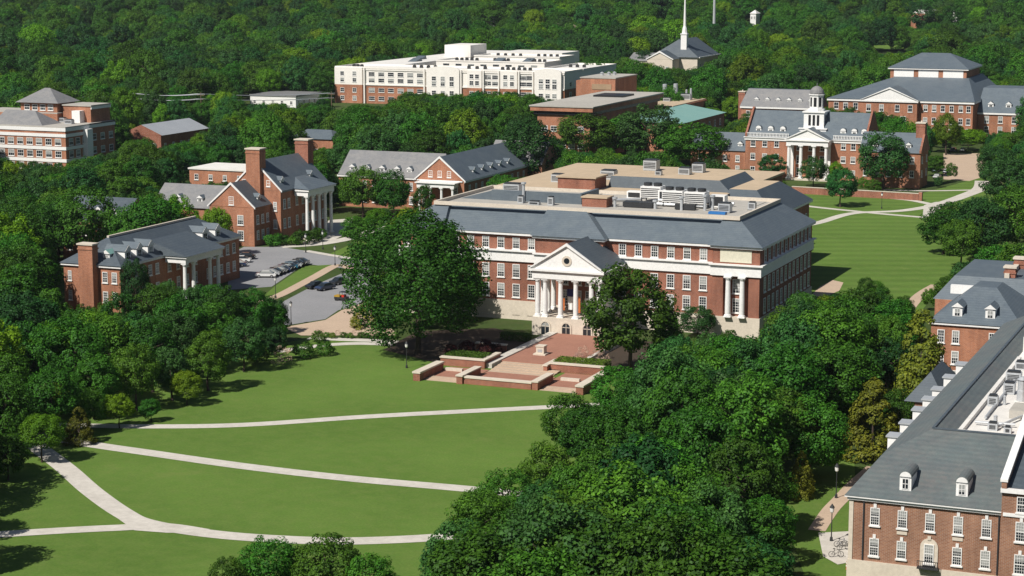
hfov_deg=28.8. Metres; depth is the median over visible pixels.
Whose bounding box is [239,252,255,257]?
parked car
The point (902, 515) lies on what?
window
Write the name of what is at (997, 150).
broadleaf tree
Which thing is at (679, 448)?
broadleaf tree
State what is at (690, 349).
broadleaf tree
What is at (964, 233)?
broadleaf tree
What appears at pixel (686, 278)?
window
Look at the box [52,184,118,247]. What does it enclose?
broadleaf tree
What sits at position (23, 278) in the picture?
broadleaf tree
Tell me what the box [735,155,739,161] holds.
window
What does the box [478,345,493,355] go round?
shrub
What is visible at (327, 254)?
path
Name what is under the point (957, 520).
window
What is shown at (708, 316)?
broadleaf tree
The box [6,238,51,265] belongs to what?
broadleaf tree
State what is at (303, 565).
broadleaf tree
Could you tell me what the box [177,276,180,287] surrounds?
window
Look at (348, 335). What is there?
shrub
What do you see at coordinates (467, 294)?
broadleaf tree
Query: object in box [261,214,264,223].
window
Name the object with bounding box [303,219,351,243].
forecourt
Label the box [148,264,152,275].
window
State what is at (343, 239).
path
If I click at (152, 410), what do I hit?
broadleaf tree
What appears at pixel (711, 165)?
broadleaf tree
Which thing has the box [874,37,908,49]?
clearing
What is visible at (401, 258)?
broadleaf tree
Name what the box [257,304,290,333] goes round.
broadleaf tree
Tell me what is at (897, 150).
broadleaf tree
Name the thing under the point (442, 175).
brick hall
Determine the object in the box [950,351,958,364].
window
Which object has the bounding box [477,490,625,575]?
broadleaf tree
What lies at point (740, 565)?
broadleaf tree
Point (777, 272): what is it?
window
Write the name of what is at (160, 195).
broadleaf tree
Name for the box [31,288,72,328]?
broadleaf tree
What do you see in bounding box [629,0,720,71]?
church
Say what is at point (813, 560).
side lawn
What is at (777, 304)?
window
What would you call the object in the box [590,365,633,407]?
broadleaf tree
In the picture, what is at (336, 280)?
parked car
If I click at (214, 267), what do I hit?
window
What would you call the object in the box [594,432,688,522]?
broadleaf tree
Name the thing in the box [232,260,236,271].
window
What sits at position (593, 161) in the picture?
broadleaf tree
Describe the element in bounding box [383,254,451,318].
broadleaf tree
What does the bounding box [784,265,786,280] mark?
window
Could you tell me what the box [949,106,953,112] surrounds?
window
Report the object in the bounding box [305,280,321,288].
parked car
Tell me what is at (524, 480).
broadleaf tree
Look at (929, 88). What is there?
great hall
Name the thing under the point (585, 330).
arched doorway
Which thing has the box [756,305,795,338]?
broadleaf tree
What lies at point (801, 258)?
window
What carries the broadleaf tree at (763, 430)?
on the ground at (344, 212)
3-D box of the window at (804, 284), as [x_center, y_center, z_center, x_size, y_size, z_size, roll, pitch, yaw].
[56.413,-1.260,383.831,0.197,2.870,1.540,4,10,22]
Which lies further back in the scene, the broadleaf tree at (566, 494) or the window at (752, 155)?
the window at (752, 155)
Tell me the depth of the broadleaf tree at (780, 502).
221.77 m
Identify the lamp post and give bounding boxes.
[405,341,407,367]
[830,504,834,540]
[835,463,838,497]
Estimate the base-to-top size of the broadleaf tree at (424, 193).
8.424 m
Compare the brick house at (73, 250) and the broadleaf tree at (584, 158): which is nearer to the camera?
the brick house at (73, 250)
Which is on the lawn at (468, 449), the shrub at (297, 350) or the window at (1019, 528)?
the shrub at (297, 350)
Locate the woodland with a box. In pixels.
[0,0,1023,499]
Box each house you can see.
[63,195,151,257]
[750,10,759,25]
[911,14,928,27]
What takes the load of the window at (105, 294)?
in the brick hall at (186, 253)
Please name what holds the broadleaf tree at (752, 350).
on the ground at (344, 212)
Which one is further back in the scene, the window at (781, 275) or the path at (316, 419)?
the window at (781, 275)
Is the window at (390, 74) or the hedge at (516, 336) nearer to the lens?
the hedge at (516, 336)
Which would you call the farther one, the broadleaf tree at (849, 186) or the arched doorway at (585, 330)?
the broadleaf tree at (849, 186)
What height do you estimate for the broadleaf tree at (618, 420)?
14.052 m
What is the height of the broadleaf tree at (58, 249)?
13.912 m
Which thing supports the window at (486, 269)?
in the library
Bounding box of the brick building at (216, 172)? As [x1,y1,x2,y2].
[188,162,245,184]
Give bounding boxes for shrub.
[248,346,270,361]
[263,233,282,245]
[271,345,291,363]
[272,233,288,244]
[287,235,299,244]
[290,341,315,358]
[291,229,312,243]
[305,227,323,241]
[310,329,326,341]
[312,227,327,237]
[314,341,336,355]
[329,332,335,338]
[339,332,346,337]
[345,333,354,337]
[444,344,457,352]
[458,340,475,349]
[463,345,476,355]
[478,339,492,350]
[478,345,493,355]
[490,343,502,353]
[577,345,589,356]
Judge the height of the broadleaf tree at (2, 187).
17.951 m
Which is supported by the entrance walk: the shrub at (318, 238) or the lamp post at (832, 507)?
the lamp post at (832, 507)
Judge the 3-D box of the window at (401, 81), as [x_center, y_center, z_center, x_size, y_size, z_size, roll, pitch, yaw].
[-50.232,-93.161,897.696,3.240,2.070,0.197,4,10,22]
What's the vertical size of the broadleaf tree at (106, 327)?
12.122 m
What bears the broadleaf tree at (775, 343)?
on the ground at (344, 212)
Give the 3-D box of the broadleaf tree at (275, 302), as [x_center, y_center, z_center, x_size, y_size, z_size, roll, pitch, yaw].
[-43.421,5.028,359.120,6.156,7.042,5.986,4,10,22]
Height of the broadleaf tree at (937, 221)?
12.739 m
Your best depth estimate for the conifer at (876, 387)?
268.90 m
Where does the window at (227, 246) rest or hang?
in the brick hall at (186, 253)
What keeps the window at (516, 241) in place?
in the library
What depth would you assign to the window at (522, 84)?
875.34 m
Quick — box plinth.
[533,344,549,355]
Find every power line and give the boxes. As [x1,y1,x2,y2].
[133,93,200,100]
[209,93,330,100]
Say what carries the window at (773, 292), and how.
in the library
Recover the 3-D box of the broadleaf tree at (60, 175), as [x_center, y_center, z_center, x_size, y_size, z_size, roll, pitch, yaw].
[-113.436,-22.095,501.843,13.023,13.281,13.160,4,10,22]
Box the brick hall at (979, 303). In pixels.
[931,256,1023,372]
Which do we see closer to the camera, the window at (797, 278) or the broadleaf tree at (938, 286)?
the broadleaf tree at (938, 286)
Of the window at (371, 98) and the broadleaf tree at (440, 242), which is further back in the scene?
the window at (371, 98)
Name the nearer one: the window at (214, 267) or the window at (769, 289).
the window at (769, 289)
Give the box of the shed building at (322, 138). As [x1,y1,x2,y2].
[296,129,336,150]
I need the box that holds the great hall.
[827,53,1023,136]
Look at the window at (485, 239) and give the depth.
373.73 m
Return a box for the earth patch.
[813,280,842,296]
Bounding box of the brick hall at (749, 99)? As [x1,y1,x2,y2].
[738,88,827,119]
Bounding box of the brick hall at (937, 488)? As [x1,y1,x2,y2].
[844,316,1023,575]
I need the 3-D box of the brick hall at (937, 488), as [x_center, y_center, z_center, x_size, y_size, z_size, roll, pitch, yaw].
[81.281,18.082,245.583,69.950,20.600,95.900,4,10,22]
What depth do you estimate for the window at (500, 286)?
374.10 m
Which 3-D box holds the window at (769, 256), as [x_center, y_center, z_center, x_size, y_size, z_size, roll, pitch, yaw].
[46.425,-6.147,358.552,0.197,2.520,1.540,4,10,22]
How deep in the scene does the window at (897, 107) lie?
739.82 m
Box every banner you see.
[567,289,573,295]
[568,296,572,309]
[578,297,579,312]
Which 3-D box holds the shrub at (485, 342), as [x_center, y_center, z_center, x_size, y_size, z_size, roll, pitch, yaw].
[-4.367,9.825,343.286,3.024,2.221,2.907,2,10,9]
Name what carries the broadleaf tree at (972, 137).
on the ground at (344, 212)
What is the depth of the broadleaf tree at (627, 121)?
643.39 m
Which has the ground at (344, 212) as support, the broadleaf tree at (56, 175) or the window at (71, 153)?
the broadleaf tree at (56, 175)
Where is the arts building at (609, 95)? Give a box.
[529,71,663,154]
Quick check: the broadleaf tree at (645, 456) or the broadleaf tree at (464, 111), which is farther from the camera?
the broadleaf tree at (464, 111)
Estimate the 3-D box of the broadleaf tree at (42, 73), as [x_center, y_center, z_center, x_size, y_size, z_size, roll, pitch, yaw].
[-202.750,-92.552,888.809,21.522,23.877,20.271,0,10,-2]
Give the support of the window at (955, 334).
in the brick hall at (979, 303)
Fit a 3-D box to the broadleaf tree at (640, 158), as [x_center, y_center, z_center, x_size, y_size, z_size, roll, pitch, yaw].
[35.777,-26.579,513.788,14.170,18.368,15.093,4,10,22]
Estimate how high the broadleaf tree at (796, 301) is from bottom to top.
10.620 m
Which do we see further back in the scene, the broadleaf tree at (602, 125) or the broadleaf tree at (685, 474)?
the broadleaf tree at (602, 125)
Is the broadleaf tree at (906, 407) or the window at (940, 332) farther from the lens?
the window at (940, 332)
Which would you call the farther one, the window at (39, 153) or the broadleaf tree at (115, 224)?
the window at (39, 153)
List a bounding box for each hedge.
[444,349,491,358]
[499,331,531,341]
[553,355,611,366]
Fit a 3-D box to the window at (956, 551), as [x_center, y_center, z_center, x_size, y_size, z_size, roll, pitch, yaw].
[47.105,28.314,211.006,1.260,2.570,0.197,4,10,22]
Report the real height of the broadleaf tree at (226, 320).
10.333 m
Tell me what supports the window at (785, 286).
in the library
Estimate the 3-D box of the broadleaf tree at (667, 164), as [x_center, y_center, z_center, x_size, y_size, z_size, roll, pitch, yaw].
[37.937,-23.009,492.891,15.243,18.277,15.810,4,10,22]
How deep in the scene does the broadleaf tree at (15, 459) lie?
258.30 m
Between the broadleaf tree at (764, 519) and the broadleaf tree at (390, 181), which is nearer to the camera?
the broadleaf tree at (764, 519)
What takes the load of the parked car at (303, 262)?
on the car park
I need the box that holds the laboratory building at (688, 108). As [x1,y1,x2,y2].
[641,84,725,151]
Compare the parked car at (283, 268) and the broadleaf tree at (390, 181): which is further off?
the broadleaf tree at (390, 181)
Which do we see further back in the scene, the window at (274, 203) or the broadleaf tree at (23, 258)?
the window at (274, 203)
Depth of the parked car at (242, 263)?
435.59 m
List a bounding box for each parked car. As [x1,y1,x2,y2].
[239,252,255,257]
[239,255,251,261]
[239,259,247,266]
[255,270,276,277]
[260,268,280,274]
[270,267,284,272]
[273,266,287,273]
[276,263,295,268]
[277,264,291,271]
[284,261,298,267]
[289,260,302,267]
[292,259,306,264]
[295,257,309,263]
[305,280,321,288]
[315,282,335,290]
[329,276,346,284]
[933,173,940,178]
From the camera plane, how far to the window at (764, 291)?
356.79 m
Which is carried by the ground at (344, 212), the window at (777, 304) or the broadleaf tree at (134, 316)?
the broadleaf tree at (134, 316)
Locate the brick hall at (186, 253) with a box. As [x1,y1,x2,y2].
[59,216,242,311]
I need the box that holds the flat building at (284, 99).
[249,91,321,107]
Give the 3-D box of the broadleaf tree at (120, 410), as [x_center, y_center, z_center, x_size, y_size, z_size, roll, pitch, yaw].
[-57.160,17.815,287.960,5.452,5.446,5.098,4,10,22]
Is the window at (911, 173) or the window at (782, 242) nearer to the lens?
the window at (782, 242)
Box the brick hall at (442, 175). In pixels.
[337,140,556,209]
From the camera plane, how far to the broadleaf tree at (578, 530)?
185.47 m
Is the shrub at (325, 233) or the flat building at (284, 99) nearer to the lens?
the shrub at (325, 233)
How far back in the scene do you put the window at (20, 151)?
624.97 m
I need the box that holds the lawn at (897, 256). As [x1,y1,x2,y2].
[804,178,1008,312]
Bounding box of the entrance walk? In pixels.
[818,531,847,563]
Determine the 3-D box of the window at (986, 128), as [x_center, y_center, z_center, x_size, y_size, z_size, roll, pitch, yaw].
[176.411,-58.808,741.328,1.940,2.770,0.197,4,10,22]
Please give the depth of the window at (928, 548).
212.07 m
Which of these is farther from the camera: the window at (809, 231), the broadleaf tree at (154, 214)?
the broadleaf tree at (154, 214)
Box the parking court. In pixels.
[943,153,981,180]
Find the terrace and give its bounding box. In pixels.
[412,332,619,394]
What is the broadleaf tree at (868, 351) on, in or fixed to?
on the ground at (344, 212)
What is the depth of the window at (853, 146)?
597.52 m
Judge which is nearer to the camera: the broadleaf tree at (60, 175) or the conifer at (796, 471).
the conifer at (796, 471)
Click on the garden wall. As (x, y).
(868, 193)
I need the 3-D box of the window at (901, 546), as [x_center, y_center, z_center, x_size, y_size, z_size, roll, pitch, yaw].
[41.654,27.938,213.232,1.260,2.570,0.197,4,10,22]
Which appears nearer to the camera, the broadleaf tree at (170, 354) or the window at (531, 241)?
the broadleaf tree at (170, 354)
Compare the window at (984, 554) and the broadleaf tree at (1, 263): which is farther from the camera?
the broadleaf tree at (1, 263)
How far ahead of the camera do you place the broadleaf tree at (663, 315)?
318.19 m
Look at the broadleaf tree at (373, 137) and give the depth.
600.12 m
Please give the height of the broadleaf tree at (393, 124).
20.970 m
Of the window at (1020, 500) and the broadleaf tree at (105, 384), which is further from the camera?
the broadleaf tree at (105, 384)
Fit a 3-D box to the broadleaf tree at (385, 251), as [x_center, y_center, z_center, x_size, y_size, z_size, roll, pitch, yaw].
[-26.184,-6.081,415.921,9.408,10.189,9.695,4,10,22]
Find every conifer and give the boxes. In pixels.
[789,451,814,501]
[842,376,899,463]
[887,309,950,417]
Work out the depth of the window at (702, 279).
358.54 m
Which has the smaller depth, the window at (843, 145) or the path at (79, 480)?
the path at (79, 480)
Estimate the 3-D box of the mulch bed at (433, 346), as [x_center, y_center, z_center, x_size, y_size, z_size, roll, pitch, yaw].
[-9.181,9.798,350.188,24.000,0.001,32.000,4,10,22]
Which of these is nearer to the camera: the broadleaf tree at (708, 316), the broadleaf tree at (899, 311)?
the broadleaf tree at (899, 311)
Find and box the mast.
[713,0,715,23]
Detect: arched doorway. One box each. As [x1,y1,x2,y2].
[540,320,550,333]
[560,322,571,333]
[581,323,592,335]
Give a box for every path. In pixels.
[0,523,208,536]
[15,433,520,495]
[26,444,452,543]
[49,403,598,427]
[258,264,353,301]
[280,226,384,247]
[282,342,390,351]
[304,250,365,259]
[308,337,397,342]
[808,466,869,530]
[809,206,921,217]
[814,181,988,224]
[885,189,977,190]
[898,199,929,203]
[910,285,934,306]
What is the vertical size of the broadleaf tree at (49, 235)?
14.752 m
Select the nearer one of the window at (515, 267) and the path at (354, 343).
the path at (354, 343)
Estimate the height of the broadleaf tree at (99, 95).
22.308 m
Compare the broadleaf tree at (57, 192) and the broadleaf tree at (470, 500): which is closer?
the broadleaf tree at (470, 500)
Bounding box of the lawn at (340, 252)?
[331,241,369,256]
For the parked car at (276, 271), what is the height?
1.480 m
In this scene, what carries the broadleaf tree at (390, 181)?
on the ground at (344, 212)
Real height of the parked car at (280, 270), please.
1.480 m
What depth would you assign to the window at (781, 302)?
367.80 m
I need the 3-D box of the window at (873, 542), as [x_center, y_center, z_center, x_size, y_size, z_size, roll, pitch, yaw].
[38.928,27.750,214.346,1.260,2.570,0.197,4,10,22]
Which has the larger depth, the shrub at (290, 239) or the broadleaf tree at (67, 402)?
the shrub at (290, 239)
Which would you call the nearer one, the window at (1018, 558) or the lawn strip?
the window at (1018, 558)
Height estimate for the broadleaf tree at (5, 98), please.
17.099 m
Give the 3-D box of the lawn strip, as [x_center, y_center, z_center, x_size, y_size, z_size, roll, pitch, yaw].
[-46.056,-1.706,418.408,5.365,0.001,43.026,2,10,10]
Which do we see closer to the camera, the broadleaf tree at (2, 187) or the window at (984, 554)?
the window at (984, 554)
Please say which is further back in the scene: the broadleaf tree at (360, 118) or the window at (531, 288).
the broadleaf tree at (360, 118)
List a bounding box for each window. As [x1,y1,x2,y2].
[0,136,4,143]
[0,148,5,155]
[7,137,13,143]
[8,149,14,155]
[17,137,23,144]
[17,149,23,156]
[24,104,29,109]
[26,137,32,144]
[27,150,32,156]
[32,104,37,110]
[36,138,41,144]
[36,150,42,157]
[40,104,45,110]
[45,138,51,145]
[45,150,52,157]
[47,104,52,110]
[54,139,60,145]
[55,151,61,157]
[67,270,71,280]
[68,290,72,300]
[69,138,72,145]
[69,150,73,157]
[76,137,79,144]
[76,149,80,156]
[100,132,104,139]
[101,145,105,152]
[102,272,107,283]
[102,291,108,302]
[109,144,113,150]
[111,272,117,284]
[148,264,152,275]
[155,262,159,274]
[167,262,171,272]
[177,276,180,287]
[213,266,215,277]
[220,264,223,275]
[226,244,229,255]
[226,262,229,273]
[228,196,233,205]
[232,243,235,253]
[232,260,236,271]
[237,215,243,225]
[238,230,243,240]
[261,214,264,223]
[266,212,269,222]
[273,202,277,211]
[283,199,285,209]
[288,217,290,227]
[302,213,304,223]
[368,78,374,82]
[369,96,374,100]
[378,72,383,76]
[378,78,383,82]
[378,88,384,92]
[388,72,393,76]
[388,88,393,92]
[397,79,403,83]
[407,79,413,83]
[417,73,422,77]
[417,79,422,83]
[481,235,489,247]
[482,262,488,276]
[482,282,489,295]
[492,75,497,79]
[492,81,497,85]
[496,282,504,296]
[497,236,504,248]
[497,263,504,277]
[512,237,519,249]
[512,264,519,278]
[512,284,519,298]
[520,82,525,86]
[526,76,531,80]
[526,82,531,86]
[527,238,535,250]
[527,265,534,279]
[527,285,534,299]
[550,126,556,131]
[563,289,567,304]
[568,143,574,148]
[578,290,581,305]
[618,243,626,256]
[634,244,642,257]
[649,273,657,287]
[650,245,658,258]
[666,246,674,259]
[666,274,674,288]
[666,294,673,306]
[682,247,690,260]
[682,275,690,289]
[682,295,689,309]
[698,276,707,291]
[699,248,707,261]
[699,296,706,308]
[731,298,738,313]
[732,279,739,294]
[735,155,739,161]
[750,140,755,146]
[750,153,754,159]
[762,140,766,146]
[763,277,766,292]
[763,297,765,313]
[764,249,766,263]
[767,295,769,311]
[768,247,771,260]
[768,274,770,290]
[771,292,774,308]
[772,272,774,288]
[774,141,778,147]
[776,269,778,285]
[776,290,778,305]
[780,267,782,283]
[780,287,782,303]
[781,240,783,254]
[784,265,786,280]
[784,285,786,300]
[785,238,787,251]
[788,263,790,278]
[789,236,791,249]
[792,260,794,276]
[793,234,795,247]
[796,258,798,273]
[796,278,798,293]
[799,276,801,291]
[800,256,802,271]
[803,274,805,288]
[804,254,806,269]
[807,252,809,267]
[807,271,809,286]
[808,226,810,239]
[834,102,838,108]
[840,156,845,163]
[841,143,845,149]
[843,102,847,108]
[850,144,855,150]
[850,157,855,163]
[866,104,870,110]
[868,503,880,527]
[868,534,879,557]
[879,104,883,111]
[895,105,899,111]
[895,537,906,561]
[896,506,907,530]
[907,105,912,112]
[909,171,913,177]
[910,157,914,164]
[923,105,927,111]
[923,509,935,533]
[923,544,934,565]
[937,329,944,343]
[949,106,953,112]
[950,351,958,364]
[950,543,962,567]
[951,330,959,344]
[951,512,963,536]
[958,118,962,125]
[966,106,970,112]
[978,546,990,570]
[980,515,991,539]
[984,116,988,123]
[984,126,988,133]
[997,116,1002,123]
[1012,551,1023,575]
[1013,518,1023,543]
[1015,496,1023,514]
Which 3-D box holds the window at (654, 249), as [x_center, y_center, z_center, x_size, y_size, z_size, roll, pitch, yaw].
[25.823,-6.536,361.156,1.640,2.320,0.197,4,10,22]
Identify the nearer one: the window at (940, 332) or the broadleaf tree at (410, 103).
the window at (940, 332)
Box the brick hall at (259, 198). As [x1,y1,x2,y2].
[158,138,336,246]
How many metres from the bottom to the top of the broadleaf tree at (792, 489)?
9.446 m
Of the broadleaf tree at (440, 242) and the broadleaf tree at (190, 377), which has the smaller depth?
the broadleaf tree at (190, 377)
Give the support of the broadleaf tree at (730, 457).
on the ground at (344, 212)
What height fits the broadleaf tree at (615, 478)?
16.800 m
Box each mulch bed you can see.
[384,328,532,361]
[590,341,651,370]
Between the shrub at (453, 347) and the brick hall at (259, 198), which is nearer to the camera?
the shrub at (453, 347)
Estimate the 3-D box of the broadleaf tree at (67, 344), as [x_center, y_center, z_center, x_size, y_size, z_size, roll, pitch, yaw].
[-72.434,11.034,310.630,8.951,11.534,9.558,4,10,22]
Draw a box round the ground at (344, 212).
[2,10,1023,575]
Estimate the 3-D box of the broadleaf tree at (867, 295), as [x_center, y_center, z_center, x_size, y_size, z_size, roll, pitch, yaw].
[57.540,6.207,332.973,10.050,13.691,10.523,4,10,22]
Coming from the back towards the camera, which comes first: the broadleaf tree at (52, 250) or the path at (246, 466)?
the broadleaf tree at (52, 250)
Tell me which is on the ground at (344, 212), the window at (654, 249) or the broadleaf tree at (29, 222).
the broadleaf tree at (29, 222)
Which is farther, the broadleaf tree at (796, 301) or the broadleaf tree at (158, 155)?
the broadleaf tree at (158, 155)
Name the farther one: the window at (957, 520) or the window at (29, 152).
the window at (29, 152)
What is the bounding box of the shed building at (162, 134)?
[130,118,207,147]
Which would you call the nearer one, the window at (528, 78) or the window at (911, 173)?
the window at (911, 173)
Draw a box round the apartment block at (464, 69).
[334,43,616,103]
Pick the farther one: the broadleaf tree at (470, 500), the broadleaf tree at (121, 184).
the broadleaf tree at (121, 184)
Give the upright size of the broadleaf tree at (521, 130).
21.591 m
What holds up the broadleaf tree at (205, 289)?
on the ground at (344, 212)
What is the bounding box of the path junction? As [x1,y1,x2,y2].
[114,513,202,532]
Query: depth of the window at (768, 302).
359.94 m
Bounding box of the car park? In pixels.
[228,247,386,289]
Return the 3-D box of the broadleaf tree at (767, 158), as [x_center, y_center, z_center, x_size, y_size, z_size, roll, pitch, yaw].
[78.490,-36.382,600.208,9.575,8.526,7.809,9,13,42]
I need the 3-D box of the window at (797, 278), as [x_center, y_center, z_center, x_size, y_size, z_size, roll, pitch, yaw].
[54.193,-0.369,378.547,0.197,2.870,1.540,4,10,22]
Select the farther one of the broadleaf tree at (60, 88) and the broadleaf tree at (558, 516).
the broadleaf tree at (60, 88)
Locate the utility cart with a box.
[334,291,348,300]
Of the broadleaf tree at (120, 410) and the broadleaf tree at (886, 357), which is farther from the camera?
the broadleaf tree at (886, 357)
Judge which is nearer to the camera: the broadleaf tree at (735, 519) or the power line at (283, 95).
the broadleaf tree at (735, 519)
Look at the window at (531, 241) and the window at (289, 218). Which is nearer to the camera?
the window at (531, 241)
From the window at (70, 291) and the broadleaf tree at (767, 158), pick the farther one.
the broadleaf tree at (767, 158)
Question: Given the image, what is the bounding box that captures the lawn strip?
[265,265,329,295]
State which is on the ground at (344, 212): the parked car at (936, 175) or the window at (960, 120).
the parked car at (936, 175)
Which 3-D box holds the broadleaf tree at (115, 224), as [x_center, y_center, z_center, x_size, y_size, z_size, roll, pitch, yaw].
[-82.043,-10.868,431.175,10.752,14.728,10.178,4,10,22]
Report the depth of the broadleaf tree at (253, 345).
324.90 m
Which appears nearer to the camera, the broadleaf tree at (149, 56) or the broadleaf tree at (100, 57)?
the broadleaf tree at (149, 56)
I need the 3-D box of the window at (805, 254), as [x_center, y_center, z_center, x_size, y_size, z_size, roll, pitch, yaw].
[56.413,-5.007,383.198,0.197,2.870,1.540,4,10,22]
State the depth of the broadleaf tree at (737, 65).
853.64 m
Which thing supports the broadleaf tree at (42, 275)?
on the ground at (344, 212)
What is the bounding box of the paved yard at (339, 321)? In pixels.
[287,304,393,334]
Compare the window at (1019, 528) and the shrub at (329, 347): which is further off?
the shrub at (329, 347)
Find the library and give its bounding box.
[397,158,815,338]
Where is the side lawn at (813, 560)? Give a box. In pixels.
[785,456,854,575]
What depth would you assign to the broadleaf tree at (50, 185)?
473.99 m
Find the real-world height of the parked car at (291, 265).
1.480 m
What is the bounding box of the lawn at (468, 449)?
[0,336,621,575]
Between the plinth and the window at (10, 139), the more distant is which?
the window at (10, 139)
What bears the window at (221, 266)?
in the brick hall at (186, 253)
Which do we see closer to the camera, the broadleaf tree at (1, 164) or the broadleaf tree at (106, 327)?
the broadleaf tree at (106, 327)
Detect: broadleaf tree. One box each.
[0,48,21,72]
[0,95,18,100]
[0,97,9,104]
[0,159,5,175]
[0,167,13,187]
[0,174,35,194]
[0,175,8,197]
[0,191,9,206]
[0,195,35,211]
[0,199,32,229]
[0,203,51,256]
[0,212,41,248]
[0,231,37,260]
[0,245,50,294]
[0,248,44,297]
[0,260,10,302]
[0,261,54,323]
[0,290,59,337]
[0,313,22,370]
[0,319,26,377]
[0,351,30,435]
[0,371,33,455]
[0,433,31,480]
[4,188,40,207]
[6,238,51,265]
[9,245,62,295]
[12,320,56,381]
[13,175,52,200]
[13,296,60,333]
[18,413,67,462]
[23,201,66,248]
[23,363,81,432]
[27,180,73,199]
[28,83,70,96]
[28,313,110,386]
[28,320,79,379]
[31,214,57,251]
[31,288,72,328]
[32,54,78,82]
[32,186,72,211]
[38,194,69,253]
[40,200,76,259]
[41,240,58,264]
[44,172,80,185]
[50,174,77,188]
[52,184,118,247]
[54,167,109,195]
[59,303,92,321]
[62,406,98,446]
[67,187,89,196]
[72,352,122,419]
[75,89,126,123]
[75,313,138,376]
[76,309,118,381]
[79,82,112,102]
[89,49,124,78]
[92,302,101,312]
[95,158,133,186]
[100,291,143,333]
[100,393,136,427]
[105,38,151,72]
[106,176,145,198]
[107,204,153,234]
[109,342,161,410]
[114,311,161,378]
[118,144,173,175]
[118,193,183,229]
[118,258,150,302]
[122,47,167,80]
[128,318,182,392]
[131,283,178,333]
[137,398,160,421]
[140,208,166,225]
[141,190,167,216]
[145,310,202,371]
[146,346,190,400]
[152,292,209,367]
[159,194,200,218]
[161,285,180,301]
[169,370,202,405]
[176,285,210,324]
[184,328,232,390]
[189,283,233,338]
[196,302,235,348]
[201,206,233,231]
[204,284,246,329]
[208,555,251,575]
[221,316,266,371]
[232,286,273,337]
[233,535,297,575]
[236,113,288,155]
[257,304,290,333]
[263,119,295,144]
[265,151,281,158]
[269,295,288,326]
[278,150,294,156]
[290,532,364,575]
[333,104,378,125]
[335,106,379,154]
[338,165,386,218]
[338,204,492,355]
[339,216,378,243]
[345,552,398,575]
[347,123,391,150]
[349,302,378,329]
[350,123,398,150]
[353,106,393,138]
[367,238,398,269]
[373,169,411,217]
[377,108,417,143]
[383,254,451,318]
[387,246,424,300]
[394,111,444,151]
[397,95,429,113]
[403,127,455,153]
[407,101,456,142]
[410,254,462,321]
[411,184,435,209]
[418,517,483,575]
[424,521,548,575]
[425,542,480,575]
[440,529,514,573]
[443,107,488,150]
[444,489,510,539]
[446,264,482,320]
[448,106,476,128]
[455,487,499,522]
[473,545,589,575]
[475,467,531,511]
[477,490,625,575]
[490,179,504,184]
[491,506,532,556]
[501,119,561,175]
[502,492,571,549]
[504,113,535,140]
[514,479,564,511]
[516,440,580,490]
[520,485,623,571]
[539,391,591,455]
[540,461,597,496]
[549,512,658,575]
[554,112,616,151]
[557,402,607,458]
[559,154,599,167]
[570,457,698,555]
[573,405,652,467]
[574,407,630,456]
[574,435,626,485]
[580,261,680,369]
[581,156,608,163]
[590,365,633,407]
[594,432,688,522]
[595,512,727,575]
[602,113,646,154]
[610,371,659,410]
[611,155,639,165]
[614,103,679,150]
[614,435,699,492]
[622,342,713,430]
[622,428,679,444]
[623,493,718,553]
[623,500,739,574]
[630,150,667,165]
[632,355,691,421]
[634,457,732,523]
[640,365,721,451]
[651,334,703,369]
[654,121,730,166]
[658,402,747,484]
[659,158,681,166]
[675,343,712,361]
[676,475,753,548]
[678,530,792,575]
[679,305,716,336]
[691,158,728,168]
[692,345,747,406]
[695,369,788,473]
[699,369,775,436]
[701,335,747,369]
[704,435,786,511]
[707,364,754,420]
[715,499,796,565]
[718,334,788,392]
[721,96,737,121]
[725,53,764,87]
[726,334,781,366]
[730,48,771,78]
[730,534,797,575]
[732,456,799,510]
[739,386,823,470]
[744,340,834,415]
[745,494,799,547]
[752,312,833,420]
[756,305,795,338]
[757,154,786,170]
[770,392,852,482]
[775,300,845,354]
[781,293,825,311]
[789,301,876,377]
[789,338,865,420]
[793,297,823,309]
[797,156,827,186]
[807,295,879,375]
[820,339,882,413]
[823,294,872,319]
[825,167,858,206]
[837,284,884,332]
[837,346,884,397]
[856,130,910,189]
[858,313,907,386]
[869,298,925,365]
[873,335,917,388]
[877,387,914,430]
[916,200,967,253]
[928,155,945,172]
[928,274,954,305]
[933,112,962,154]
[936,218,982,267]
[947,129,987,151]
[949,195,1012,250]
[970,242,1017,261]
[975,143,1015,180]
[978,153,1023,208]
[985,183,1023,244]
[994,242,1023,260]
[1004,52,1023,74]
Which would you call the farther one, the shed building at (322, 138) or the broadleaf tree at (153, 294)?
the shed building at (322, 138)
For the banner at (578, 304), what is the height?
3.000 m
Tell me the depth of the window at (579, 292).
366.24 m
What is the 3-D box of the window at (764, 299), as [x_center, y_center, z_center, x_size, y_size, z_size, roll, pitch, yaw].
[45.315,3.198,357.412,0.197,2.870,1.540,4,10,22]
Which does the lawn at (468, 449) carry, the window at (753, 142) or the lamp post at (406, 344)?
the lamp post at (406, 344)
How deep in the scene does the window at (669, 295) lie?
361.35 m
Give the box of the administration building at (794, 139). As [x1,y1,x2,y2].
[691,83,929,188]
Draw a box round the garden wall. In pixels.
[792,186,922,200]
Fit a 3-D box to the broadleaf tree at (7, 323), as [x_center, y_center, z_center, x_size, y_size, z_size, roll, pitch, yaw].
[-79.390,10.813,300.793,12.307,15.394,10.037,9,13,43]
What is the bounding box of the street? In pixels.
[283,273,381,324]
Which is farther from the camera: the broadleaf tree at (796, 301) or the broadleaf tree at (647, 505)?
the broadleaf tree at (796, 301)
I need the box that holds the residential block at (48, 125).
[0,88,114,166]

